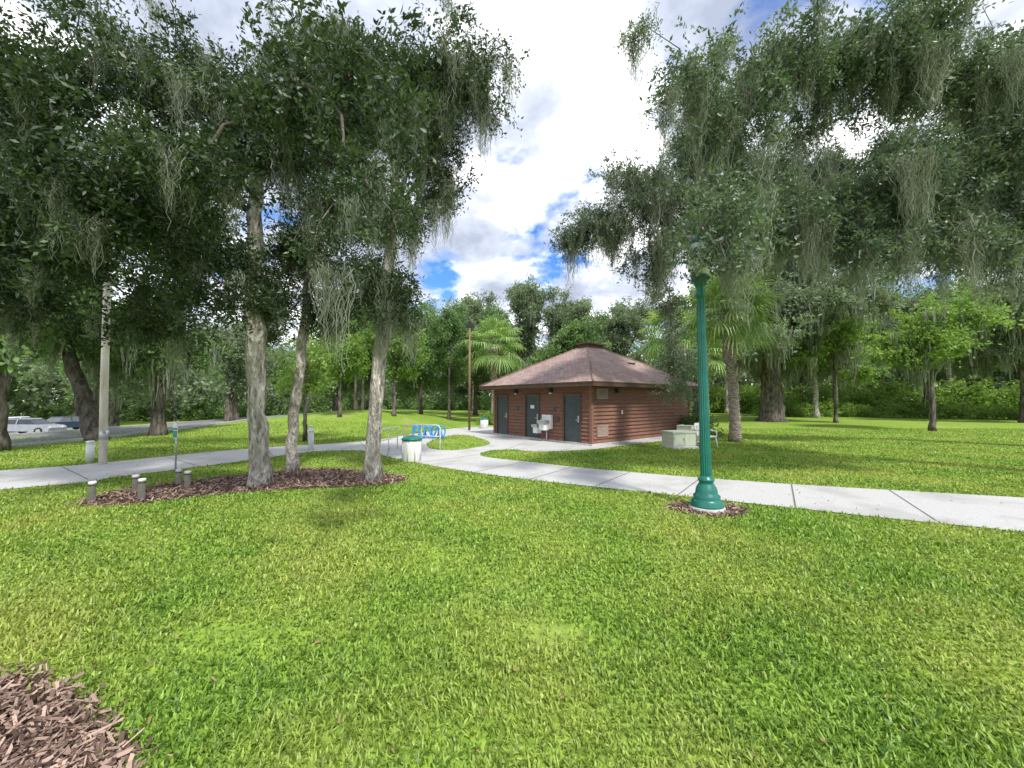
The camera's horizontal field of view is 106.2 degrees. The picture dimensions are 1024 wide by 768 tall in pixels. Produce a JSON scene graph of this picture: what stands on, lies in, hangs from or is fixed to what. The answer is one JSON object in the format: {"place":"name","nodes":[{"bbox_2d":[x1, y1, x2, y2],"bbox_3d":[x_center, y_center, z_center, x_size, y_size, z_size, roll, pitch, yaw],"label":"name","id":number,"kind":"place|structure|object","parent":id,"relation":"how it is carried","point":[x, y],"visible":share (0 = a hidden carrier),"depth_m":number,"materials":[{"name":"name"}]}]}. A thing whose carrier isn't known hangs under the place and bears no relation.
{"place":"outdoors","nodes":[
{"label":"outdoors","id":0,"kind":"place"},
{"bbox_2d":[10,416,278,443],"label":"road","id":1,"kind":"structure","parent":0,"point":[113,431],"depth_m":20.05,"materials":[{"name":"grey asphalt"}]},
{"bbox_2d":[0,401,1023,767],"bbox_3d":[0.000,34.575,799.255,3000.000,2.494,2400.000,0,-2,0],"label":"ground","id":2,"kind":"structure","parent":0,"point":[460,419],"depth_m":3.40,"materials":[{"name":"green plant"}]},
{"bbox_2d":[8,354,59,402],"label":"live oak tree","id":3,"kind":"object","parent":2,"relation":"on","point":[14,385],"visible":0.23,"depth_m":48.20,"materials":[{"name":"green plant"}]},
{"bbox_2d":[8,428,79,433],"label":"parking lot","id":4,"kind":"structure","parent":2,"relation":"on","point":[13,432],"depth_m":39.51,"materials":[{"name":"grey asphalt"}]},
{"bbox_2d":[8,416,30,431],"bbox_3d":[-51.001,4.128,39.850,1.860,1.510,4.510,0,-2,4],"label":"parked car","id":5,"kind":"object","parent":4,"relation":"on","point":[17,417],"visible":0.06,"depth_m":39.36,"materials":[{"name":"white metal"}]},
{"bbox_2d":[7,418,66,432],"bbox_3d":[-45.515,3.987,36.366,4.510,1.510,1.860,0,-2,-9],"label":"parked car","id":6,"kind":"object","parent":4,"relation":"on","point":[22,425],"visible":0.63,"depth_m":35.76,"materials":[{"name":"silver metal"}]},
{"bbox_2d":[47,416,79,428],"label":"parked car","id":7,"kind":"object","parent":4,"relation":"on","point":[70,422],"visible":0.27,"depth_m":40.06,"materials":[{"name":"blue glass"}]},
{"bbox_2d":[0,674,125,767],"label":"mulch bed","id":8,"kind":"object","parent":2,"relation":"on","point":[87,753],"visible":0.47,"depth_m":2.09,"materials":[{"name":"brown wood"}]},
{"bbox_2d":[0,257,145,451],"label":"live oak tree","id":9,"kind":"object","parent":2,"relation":"on","point":[6,373],"visible":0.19,"depth_m":13.76,"materials":[{"name":"green plant"}]},
{"bbox_2d":[13,301,135,440],"bbox_3d":[-20.735,-0.992,18.086,6.477,7.521,6.012,-1,-3,28],"label":"live oak tree","id":10,"kind":"object","parent":2,"relation":"on","point":[86,409],"visible":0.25,"depth_m":17.37,"materials":[{"name":"green plant"}]},
{"bbox_2d":[85,441,94,462],"bbox_3d":[-12.100,1.940,11.030,0.190,0.620,0.190,0,-2,0],"label":"bollard","id":11,"kind":"object","parent":2,"relation":"on","point":[90,452],"visible":0.97,"depth_m":10.97,"materials":[{"name":"white paint"}]},
{"bbox_2d":[14,362,180,426],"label":"live oak tree","id":12,"kind":"object","parent":2,"relation":"on","point":[114,419],"visible":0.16,"depth_m":31.83,"materials":[{"name":"green plant"}]},
{"bbox_2d":[34,357,166,424],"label":"live oak tree","id":13,"kind":"object","parent":2,"relation":"on","point":[71,394],"visible":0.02,"depth_m":46.26,"materials":[{"name":"green plant"}]},
{"bbox_2d":[22,339,186,413],"bbox_3d":[-27.742,-1.017,26.386,9.650,8.567,9.569,0,-2,0],"label":"live oak tree","id":14,"kind":"object","parent":2,"relation":"on","point":[96,396],"visible":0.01,"depth_m":25.10,"materials":[{"name":"green plant"}]},
{"bbox_2d":[98,272,110,464],"bbox_3d":[-11.398,-1.011,10.800,0.295,6.504,0.200,0,-2,0],"label":"utility pole","id":15,"kind":"object","parent":2,"relation":"on","point":[103,417],"visible":0.73,"depth_m":10.70,"materials":[{"name":"grey concrete"}]},
{"bbox_2d":[57,297,234,435],"bbox_3d":[-18.056,-0.877,19.614,5.476,7.198,6.238,-1,-2,14],"label":"live oak tree","id":16,"kind":"object","parent":2,"relation":"on","point":[153,369],"visible":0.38,"depth_m":18.83,"materials":[{"name":"green plant"}]},
{"bbox_2d":[173,421,177,468],"bbox_3d":[-8.684,1.580,9.936,0.240,1.250,0.062,-1,-3,29],"label":"path sign","id":17,"kind":"object","parent":2,"relation":"on","point":[175,430],"visible":0.96,"depth_m":9.93,"materials":[{"name":"grey metal"}]},
{"bbox_2d":[0,0,353,487],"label":"live oak tree","id":18,"kind":"object","parent":2,"relation":"on","point":[170,88],"visible":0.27,"depth_m":7.75,"materials":[{"name":"green plant"}]},
{"bbox_2d":[10,392,352,420],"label":"hedge","id":19,"kind":"object","parent":2,"relation":"on","point":[199,413],"visible":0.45,"depth_m":60.59,"materials":[{"name":"green plant"}]},
{"bbox_2d":[9,409,387,446],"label":"road kerb","id":20,"kind":"structure","parent":2,"relation":"on","point":[81,439],"depth_m":20.36,"materials":[{"name":"grey concrete"}]},
{"bbox_2d":[28,15,405,472],"bbox_3d":[-8.177,-3.535,10.842,11.356,11.821,3.952,0,-2,8],"label":"live oak tree","id":21,"kind":"object","parent":2,"relation":"on","point":[306,302],"visible":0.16,"depth_m":9.70,"materials":[{"name":"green plant"}]},
{"bbox_2d":[0,0,461,394],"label":"live oak tree","id":22,"kind":"object","parent":2,"relation":"on","point":[50,215],"visible":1,"depth_m":5.00,"materials":[{"name":"green plant"}]},
{"bbox_2d":[194,359,271,417],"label":"live oak tree","id":23,"kind":"object","parent":2,"relation":"on","point":[236,409],"visible":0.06,"depth_m":55.10,"materials":[{"name":"green plant"}]},
{"bbox_2d":[178,318,294,420],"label":"live oak tree","id":24,"kind":"object","parent":2,"relation":"on","point":[239,375],"visible":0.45,"depth_m":29.56,"materials":[{"name":"green plant"}]},
{"bbox_2d":[77,468,404,505],"bbox_3d":[-5.309,2.141,8.547,5.558,0.001,2.823,1,-2,-21],"label":"mulch bed","id":25,"kind":"object","parent":2,"relation":"on","point":[251,490],"visible":0.36,"depth_m":7.94,"materials":[{"name":"brown wood"}]},
{"bbox_2d":[88,481,96,501],"bbox_3d":[-7.400,1.897,6.779,0.116,0.360,0.116,0,-2,0],"label":"bollard","id":26,"kind":"object","parent":25,"relation":"on","point":[92,486],"visible":0.95,"depth_m":6.75,"materials":[{"name":"concrete"}]},
{"bbox_2d":[132,474,139,492],"bbox_3d":[-7.270,1.929,7.428,0.116,0.350,0.116,0,-2,0],"label":"bollard","id":27,"kind":"object","parent":25,"relation":"on","point":[135,477],"visible":0.9,"depth_m":7.39,"materials":[{"name":"concrete"}]},
{"bbox_2d":[138,478,146,500],"bbox_3d":[-6.620,1.886,6.879,0.116,0.390,0.116,0,-2,0],"label":"bollard","id":28,"kind":"object","parent":25,"relation":"on","point":[142,488],"visible":0.95,"depth_m":6.85,"materials":[{"name":"concrete"}]},
{"bbox_2d":[175,469,181,485],"bbox_3d":[-7.000,1.960,8.077,0.116,0.340,0.116,0,-2,0],"label":"bollard","id":29,"kind":"object","parent":25,"relation":"on","point":[178,479],"visible":0.96,"depth_m":8.04,"materials":[{"name":"concrete"}]},
{"bbox_2d":[184,470,191,487],"bbox_3d":[-6.600,1.945,7.827,0.116,0.350,0.116,0,-2,0],"label":"bollard","id":30,"kind":"object","parent":25,"relation":"on","point":[187,480],"visible":0.96,"depth_m":7.79,"materials":[{"name":"concrete"}]},
{"bbox_2d":[210,345,310,397],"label":"live oak tree","id":31,"kind":"object","parent":2,"relation":"on","point":[267,371],"visible":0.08,"depth_m":44.51,"materials":[{"name":"green plant"}]},
{"bbox_2d":[266,329,351,441],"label":"live oak tree","id":32,"kind":"object","parent":2,"relation":"on","point":[309,381],"visible":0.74,"depth_m":16.51,"materials":[{"name":"green plant"}]},
{"bbox_2d":[303,370,361,410],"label":"live oak tree","id":33,"kind":"object","parent":2,"relation":"on","point":[331,399],"visible":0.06,"depth_m":50.76,"materials":[{"name":"green plant"}]},
{"bbox_2d":[295,313,372,416],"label":"live oak tree","id":34,"kind":"object","parent":2,"relation":"on","point":[352,358],"visible":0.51,"depth_m":25.46,"materials":[{"name":"green plant"}]},
{"bbox_2d":[314,338,365,410],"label":"live oak tree","id":35,"kind":"object","parent":2,"relation":"on","point":[344,387],"visible":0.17,"depth_m":43.48,"materials":[{"name":"green plant"}]},
{"bbox_2d":[322,292,373,409],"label":"live oak tree","id":36,"kind":"object","parent":2,"relation":"on","point":[365,328],"visible":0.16,"depth_m":30.35,"materials":[{"name":"green plant"}]},
{"bbox_2d":[324,296,388,409],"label":"live oak tree","id":37,"kind":"object","parent":2,"relation":"on","point":[363,388],"visible":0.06,"depth_m":40.72,"materials":[{"name":"green plant"}]},
{"bbox_2d":[0,466,752,767],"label":"mulch chips","id":38,"kind":"object","parent":2,"relation":"on","point":[122,753],"visible":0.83,"depth_m":2.19,"materials":[{"name":"brown wood"}]},
{"bbox_2d":[239,0,531,482],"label":"live oak tree","id":39,"kind":"object","parent":2,"relation":"on","point":[456,82],"visible":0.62,"depth_m":8.24,"materials":[{"name":"green plant"}]},
{"bbox_2d":[358,307,433,415],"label":"live oak tree","id":40,"kind":"object","parent":2,"relation":"on","point":[397,369],"visible":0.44,"depth_m":27.40,"materials":[{"name":"green plant"}]},
{"bbox_2d":[331,389,490,409],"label":"hedge","id":41,"kind":"object","parent":2,"relation":"on","point":[436,402],"visible":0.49,"depth_m":67.66,"materials":[{"name":"green plant"}]},
{"bbox_2d":[383,298,447,413],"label":"live oak tree","id":42,"kind":"object","parent":2,"relation":"on","point":[417,391],"visible":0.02,"depth_m":50.13,"materials":[{"name":"green plant"}]},
{"bbox_2d":[384,299,456,414],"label":"live oak tree","id":43,"kind":"object","parent":2,"relation":"on","point":[430,377],"visible":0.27,"depth_m":37.81,"materials":[{"name":"green plant"}]},
{"bbox_2d":[416,302,479,419],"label":"live oak tree","id":44,"kind":"object","parent":2,"relation":"on","point":[446,334],"visible":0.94,"depth_m":32.87,"materials":[{"name":"green plant"}]},
{"bbox_2d":[436,296,515,410],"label":"live oak tree","id":45,"kind":"object","parent":2,"relation":"on","point":[491,307],"visible":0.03,"depth_m":59.62,"materials":[{"name":"green plant"}]},
{"bbox_2d":[442,288,521,415],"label":"live oak tree","id":46,"kind":"object","parent":2,"relation":"on","point":[473,309],"visible":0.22,"depth_m":43.33,"materials":[{"name":"green plant"}]},
{"bbox_2d":[472,408,492,424],"bbox_3d":[-1.187,2.530,27.573,3.524,2.002,1.954,1,-3,-27],"label":"shrub","id":47,"kind":"object","parent":2,"relation":"on","point":[489,417],"visible":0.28,"depth_m":27.32,"materials":[{"name":"green plant"}]},
{"bbox_2d":[479,391,490,411],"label":"hedge","id":48,"kind":"object","parent":2,"relation":"on","point":[484,398],"visible":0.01,"depth_m":57.79,"materials":[{"name":"green plant"}]},
{"bbox_2d":[456,314,525,411],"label":"palm tree","id":49,"kind":"object","parent":2,"relation":"on","point":[491,328],"visible":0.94,"depth_m":29.56,"materials":[{"name":"green plant"}]},
{"bbox_2d":[474,304,521,377],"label":"live oak tree","id":50,"kind":"object","parent":2,"relation":"on","point":[492,313],"visible":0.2,"depth_m":37.66,"materials":[{"name":"green plant"}]},
{"bbox_2d":[7,331,1019,421],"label":"distant trees","id":51,"kind":"object","parent":2,"relation":"on","point":[203,388],"visible":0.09,"depth_m":59.88,"materials":[{"name":"green plant"}]},
{"bbox_2d":[503,272,563,367],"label":"live oak tree","id":52,"kind":"object","parent":2,"relation":"on","point":[528,305],"visible":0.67,"depth_m":48.61,"materials":[{"name":"green plant"}]},
{"bbox_2d":[524,307,617,367],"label":"live oak tree","id":53,"kind":"object","parent":2,"relation":"on","point":[575,332],"visible":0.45,"depth_m":35.05,"materials":[{"name":"green plant"}]},
{"bbox_2d":[532,283,612,363],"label":"live oak tree","id":54,"kind":"object","parent":2,"relation":"on","point":[566,311],"visible":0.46,"depth_m":50.78,"materials":[{"name":"green plant"}]},
{"bbox_2d":[590,287,667,364],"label":"live oak tree","id":55,"kind":"object","parent":2,"relation":"on","point":[626,321],"visible":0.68,"depth_m":46.88,"materials":[{"name":"green plant"}]},
{"bbox_2d":[634,306,708,374],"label":"palm tree","id":56,"kind":"object","parent":2,"relation":"on","point":[654,341],"visible":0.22,"depth_m":25.99,"materials":[{"name":"green plant"}]},
{"bbox_2d":[659,430,698,449],"bbox_3d":[6.250,2.073,14.428,1.100,0.630,0.800,1,-2,-14],"label":"utility cabinet","id":57,"kind":"object","parent":2,"relation":"on","point":[678,439],"visible":0.99,"depth_m":14.14,"materials":[{"name":"metal"}]},
{"bbox_2d":[644,286,717,414],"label":"live oak tree","id":58,"kind":"object","parent":2,"relation":"on","point":[696,410],"visible":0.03,"depth_m":41.76,"materials":[{"name":"green plant"}]},
{"bbox_2d":[676,424,698,442],"bbox_3d":[7.302,2.031,15.829,0.920,0.720,0.625,2,-3,-40],"label":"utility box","id":59,"kind":"object","parent":2,"relation":"on","point":[690,427],"visible":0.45,"depth_m":15.57,"materials":[{"name":"metal"}]},
{"bbox_2d":[678,413,723,437],"bbox_3d":[9.061,2.189,18.753,2.346,1.726,1.620,0,-2,0],"label":"shrub","id":60,"kind":"object","parent":2,"relation":"on","point":[687,420],"visible":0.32,"depth_m":18.61,"materials":[{"name":"green plant"}]},
{"bbox_2d":[678,285,728,413],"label":"live oak tree","id":61,"kind":"object","parent":2,"relation":"on","point":[726,410],"depth_m":49.80,"materials":[{"name":"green plant"}]},
{"bbox_2d":[694,423,717,447],"bbox_3d":[7.234,1.927,14.363,0.580,0.923,0.651,1,-3,-29],"label":"plastic chair","id":62,"kind":"object","parent":2,"relation":"on","point":[697,430],"visible":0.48,"depth_m":14.41,"materials":[{"name":"white paint"}]},
{"bbox_2d":[669,503,747,516],"bbox_3d":[3.220,2.049,6.272,1.266,0.001,0.840,0,-2,0],"label":"mulch bed","id":63,"kind":"object","parent":2,"relation":"on","point":[712,515],"visible":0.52,"depth_m":6.17,"materials":[{"name":"brown wood"}]},
{"bbox_2d":[687,232,725,514],"bbox_3d":[3.155,-0.291,6.367,0.540,4.700,0.540,-1,-2,0],"label":"street lamp","id":64,"kind":"object","parent":63,"relation":"on","point":[706,497],"visible":0.74,"depth_m":6.29,"materials":[{"name":"green metal"}]},
{"bbox_2d":[680,331,745,415],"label":"palm tree","id":65,"kind":"object","parent":2,"relation":"on","point":[720,362],"visible":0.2,"depth_m":26.79,"materials":[{"name":"green plant"}]},
{"bbox_2d":[676,267,787,441],"bbox_3d":[9.272,-1.306,16.638,4.763,7.563,4.660,0,-2,0],"label":"palm tree","id":66,"kind":"object","parent":2,"relation":"on","point":[721,332],"visible":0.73,"depth_m":16.34,"materials":[{"name":"green plant"}]},
{"bbox_2d":[543,65,1022,412],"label":"live oak tree","id":67,"kind":"object","parent":2,"relation":"on","point":[654,196],"visible":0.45,"depth_m":12.91,"materials":[{"name":"green plant"}]},
{"bbox_2d":[687,245,934,421],"bbox_3d":[22.572,-5.355,31.857,14.910,17.230,16.797,-1,-3,23],"label":"live oak tree","id":68,"kind":"object","parent":2,"relation":"on","point":[802,322],"visible":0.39,"depth_m":28.37,"materials":[{"name":"green plant"}]},
{"bbox_2d":[745,365,883,392],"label":"live oak tree","id":69,"kind":"object","parent":2,"relation":"on","point":[804,377],"depth_m":51.11,"materials":[{"name":"green plant"}]},
{"bbox_2d":[612,0,1023,355],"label":"live oak tree","id":70,"kind":"object","parent":2,"relation":"on","point":[942,197],"visible":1,"depth_m":7.06,"materials":[{"name":"green plant"}]},
{"bbox_2d":[762,303,880,417],"bbox_3d":[30.221,-3.008,38.344,10.583,13.004,8.660,-1,-2,19],"label":"live oak tree","id":71,"kind":"object","parent":2,"relation":"on","point":[816,413],"visible":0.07,"depth_m":37.01,"materials":[{"name":"green plant"}]},
{"bbox_2d":[781,314,892,422],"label":"live oak tree","id":72,"kind":"object","parent":2,"relation":"on","point":[841,346],"visible":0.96,"depth_m":29.30,"materials":[{"name":"green plant"}]},
{"bbox_2d":[798,305,907,408],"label":"live oak tree","id":73,"kind":"object","parent":2,"relation":"on","point":[887,324],"visible":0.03,"depth_m":38.11,"materials":[{"name":"green plant"}]},
{"bbox_2d":[689,372,1019,415],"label":"hedge","id":74,"kind":"object","parent":2,"relation":"on","point":[749,398],"visible":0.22,"depth_m":44.38,"materials":[{"name":"green plant"}]},
{"bbox_2d":[742,395,1019,419],"bbox_3d":[40.332,2.717,36.250,32.799,3.420,6.430,-1,-3,29],"label":"shrub row","id":75,"kind":"object","parent":2,"relation":"on","point":[955,412],"visible":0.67,"depth_m":37.91,"materials":[{"name":"green plant"}]},
{"bbox_2d":[863,281,964,417],"bbox_3d":[40.809,-3.489,39.061,12.080,13.998,11.636,0,-2,0],"label":"live oak tree","id":76,"kind":"object","parent":2,"relation":"on","point":[917,299],"visible":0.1,"depth_m":38.02,"materials":[{"name":"green plant"}]},
{"bbox_2d":[851,285,1023,430],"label":"live oak tree","id":77,"kind":"object","parent":2,"relation":"on","point":[934,339],"visible":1,"depth_m":21.59,"materials":[{"name":"green plant"}]},
{"bbox_2d":[899,274,987,394],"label":"live oak tree","id":78,"kind":"object","parent":2,"relation":"on","point":[947,377],"visible":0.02,"depth_m":43.22,"materials":[{"name":"green plant"}]},
{"bbox_2d":[933,289,1017,387],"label":"live oak tree","id":79,"kind":"object","parent":2,"relation":"on","point":[964,371],"visible":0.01,"depth_m":49.28,"materials":[{"name":"green plant"}]},
{"bbox_2d":[935,275,1023,422],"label":"live oak tree","id":80,"kind":"object","parent":2,"relation":"on","point":[995,353],"visible":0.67,"depth_m":29.94,"materials":[{"name":"green plant"}]},
{"bbox_2d":[950,290,1017,372],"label":"live oak tree","id":81,"kind":"object","parent":2,"relation":"on","point":[976,330],"visible":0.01,"depth_m":34.91,"materials":[{"name":"green plant"}]},
{"bbox_2d":[0,427,1023,530],"bbox_3d":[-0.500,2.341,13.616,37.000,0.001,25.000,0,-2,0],"label":"concrete path","id":82,"kind":"structure","parent":0,"point":[992,512],"depth_m":8.50,"materials":[{"name":"grey concrete"}]},
{"bbox_2d":[308,430,313,449],"bbox_3d":[-7.150,1.998,13.680,0.190,0.720,0.190,0,-2,0],"label":"bollard","id":83,"kind":"object","parent":82,"relation":"on","point":[311,440],"visible":0.94,"depth_m":13.61,"materials":[{"name":"white paint"}]},
{"bbox_2d":[381,426,397,451],"bbox_3d":[-4.200,1.903,13.084,0.044,0.842,1.747,0,-2,3],"label":"handrail","id":84,"kind":"object","parent":82,"relation":"on","point":[392,437],"visible":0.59,"depth_m":13.13,"materials":[{"name":"grey metal"}]},
{"bbox_2d":[401,435,421,461],"bbox_3d":[-2.930,1.879,11.233,0.595,0.730,0.595,0,-2,-11],"label":"trash can","id":85,"kind":"object","parent":82,"relation":"on","point":[411,447],"visible":0.99,"depth_m":11.01,"materials":[{"name":"plastic"}]},
{"bbox_2d":[403,424,440,449],"bbox_3d":[-3.250,1.903,13.834,1.500,0.902,0.044,-1,-2,16],"label":"handrail","id":86,"kind":"object","parent":82,"relation":"on","point":[421,425],"visible":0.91,"depth_m":13.78,"materials":[{"name":"grey metal"}]},
{"bbox_2d":[412,425,445,438],"bbox_3d":[-3.844,2.194,17.606,1.578,0.620,0.316,0,-2,3],"label":"bike rack","id":87,"kind":"object","parent":82,"relation":"on","point":[424,433],"visible":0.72,"depth_m":17.51,"materials":[{"name":"blue metal"}]},
{"bbox_2d":[427,435,489,449],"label":"grass island","id":88,"kind":"structure","parent":82,"relation":"on","point":[468,441],"depth_m":15.99,"materials":[{"name":"plant"}]},
{"bbox_2d":[465,323,473,429],"bbox_3d":[-2.500,-0.430,22.636,0.500,6.300,0.200,0,-2,0],"label":"light pole","id":89,"kind":"object","parent":82,"relation":"on","point":[469,325],"visible":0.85,"depth_m":22.60,"materials":[{"name":"brown wood"}]},
{"bbox_2d":[480,417,487,427],"bbox_3d":[-1.750,2.439,24.221,0.544,0.667,0.544,0,-2,-11],"label":"trash can","id":90,"kind":"object","parent":82,"relation":"on","point":[483,422],"visible":0.98,"depth_m":24.02,"materials":[{"name":"plastic"}]},
{"bbox_2d":[0,449,1011,765],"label":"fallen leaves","id":91,"kind":"object","parent":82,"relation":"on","point":[526,613],"visible":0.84,"depth_m":2.97,"materials":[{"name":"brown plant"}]},
{"bbox_2d":[493,386,688,445],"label":"walls","id":92,"kind":"structure","parent":82,"relation":"on","point":[642,417],"depth_m":16.72,"materials":[{"name":"brown wood"}]},
{"bbox_2d":[498,396,579,442],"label":"doors","id":93,"kind":"structure","parent":92,"relation":"attached to","point":[572,423],"depth_m":17.32,"materials":[{"name":"metal"}]},
{"bbox_2d":[531,414,552,439],"bbox_3d":[1.273,1.877,16.611,0.490,1.100,0.880,2,-3,-39],"label":"drinking fountain","id":94,"kind":"object","parent":92,"relation":"attached to","point":[545,423],"visible":1,"depth_m":16.43,"materials":[{"name":"white paint"}]},
{"bbox_2d":[513,388,622,420],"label":"wall fittings","id":95,"kind":"object","parent":92,"relation":"attached to","point":[617,390],"depth_m":16.31,"materials":[{"name":"plastic"}]},
{"bbox_2d":[479,381,697,389],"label":"fascia","id":96,"kind":"structure","parent":92,"relation":"on","point":[592,383],"depth_m":15.99,"materials":[{"name":"brown wood"}]},
{"bbox_2d":[479,342,697,385],"bbox_3d":[4.089,-0.963,19.844,8.908,2.222,7.458,2,-3,-39],"label":"roof cap","id":97,"kind":"object","parent":96,"relation":"on","point":[590,345],"visible":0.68,"depth_m":19.69,"materials":[{"name":"brown"}]},
{"bbox_2d":[482,347,697,385],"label":"roof","id":98,"kind":"structure","parent":92,"relation":"on","point":[605,365],"depth_m":17.65,"materials":[{"name":"tile"}]},
{"bbox_2d":[493,386,689,443],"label":"trim","id":99,"kind":"structure","parent":92,"relation":"attached to","point":[591,419],"depth_m":15.96,"materials":[{"name":"brown wood"}]},
{"bbox_2d":[596,388,607,436],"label":"wall vents","id":100,"kind":"object","parent":92,"relation":"attached to","point":[602,431],"depth_m":15.22,"materials":[{"name":"metal"}]},
{"bbox_2d":[0,0,1023,400],"label":"sky","id":101,"kind":"structure","parent":0,"point":[574,104],"materials":[{"name":"white"}]}
]}

